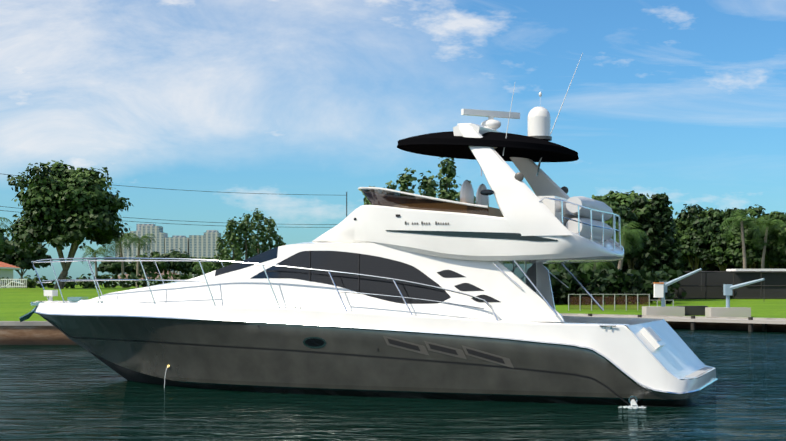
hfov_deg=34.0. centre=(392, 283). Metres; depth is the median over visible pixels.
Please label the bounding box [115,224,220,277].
distant towers
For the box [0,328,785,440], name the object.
water surface
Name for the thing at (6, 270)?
houses
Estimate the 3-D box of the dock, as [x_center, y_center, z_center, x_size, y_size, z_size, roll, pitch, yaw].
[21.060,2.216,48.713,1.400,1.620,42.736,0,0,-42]
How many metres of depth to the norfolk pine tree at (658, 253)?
98.69 m
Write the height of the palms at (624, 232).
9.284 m
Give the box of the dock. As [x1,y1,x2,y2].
[562,314,785,331]
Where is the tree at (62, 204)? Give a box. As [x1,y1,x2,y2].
[3,160,132,288]
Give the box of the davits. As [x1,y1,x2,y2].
[642,268,764,316]
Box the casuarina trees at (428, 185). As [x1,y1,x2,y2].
[211,157,475,268]
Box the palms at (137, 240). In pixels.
[0,217,213,287]
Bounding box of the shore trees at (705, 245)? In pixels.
[543,190,785,304]
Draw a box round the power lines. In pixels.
[0,174,346,227]
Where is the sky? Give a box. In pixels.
[0,0,785,283]
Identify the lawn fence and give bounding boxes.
[568,294,673,310]
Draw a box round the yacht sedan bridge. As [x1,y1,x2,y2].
[19,53,717,408]
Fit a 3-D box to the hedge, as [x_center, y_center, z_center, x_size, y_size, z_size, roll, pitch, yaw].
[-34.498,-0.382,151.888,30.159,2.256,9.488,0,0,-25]
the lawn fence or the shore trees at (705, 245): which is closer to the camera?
the lawn fence
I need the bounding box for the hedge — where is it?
[0,272,207,287]
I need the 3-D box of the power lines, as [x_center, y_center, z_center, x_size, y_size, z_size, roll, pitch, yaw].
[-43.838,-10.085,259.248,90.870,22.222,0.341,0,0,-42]
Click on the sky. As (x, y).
(685, 100)
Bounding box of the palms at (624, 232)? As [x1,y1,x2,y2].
[548,209,785,303]
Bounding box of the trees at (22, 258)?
[0,228,222,284]
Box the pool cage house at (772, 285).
[652,269,785,298]
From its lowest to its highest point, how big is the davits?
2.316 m
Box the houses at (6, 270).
[0,261,179,287]
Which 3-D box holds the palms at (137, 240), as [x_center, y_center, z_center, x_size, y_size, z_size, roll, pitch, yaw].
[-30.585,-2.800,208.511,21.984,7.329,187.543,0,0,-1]
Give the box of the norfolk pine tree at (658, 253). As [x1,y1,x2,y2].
[634,192,686,300]
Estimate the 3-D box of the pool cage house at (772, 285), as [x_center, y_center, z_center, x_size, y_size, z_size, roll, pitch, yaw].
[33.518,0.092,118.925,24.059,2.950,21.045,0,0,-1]
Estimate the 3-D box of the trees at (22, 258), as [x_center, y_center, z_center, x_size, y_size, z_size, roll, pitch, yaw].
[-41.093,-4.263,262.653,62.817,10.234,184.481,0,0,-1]
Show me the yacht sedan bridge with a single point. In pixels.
(388, 293)

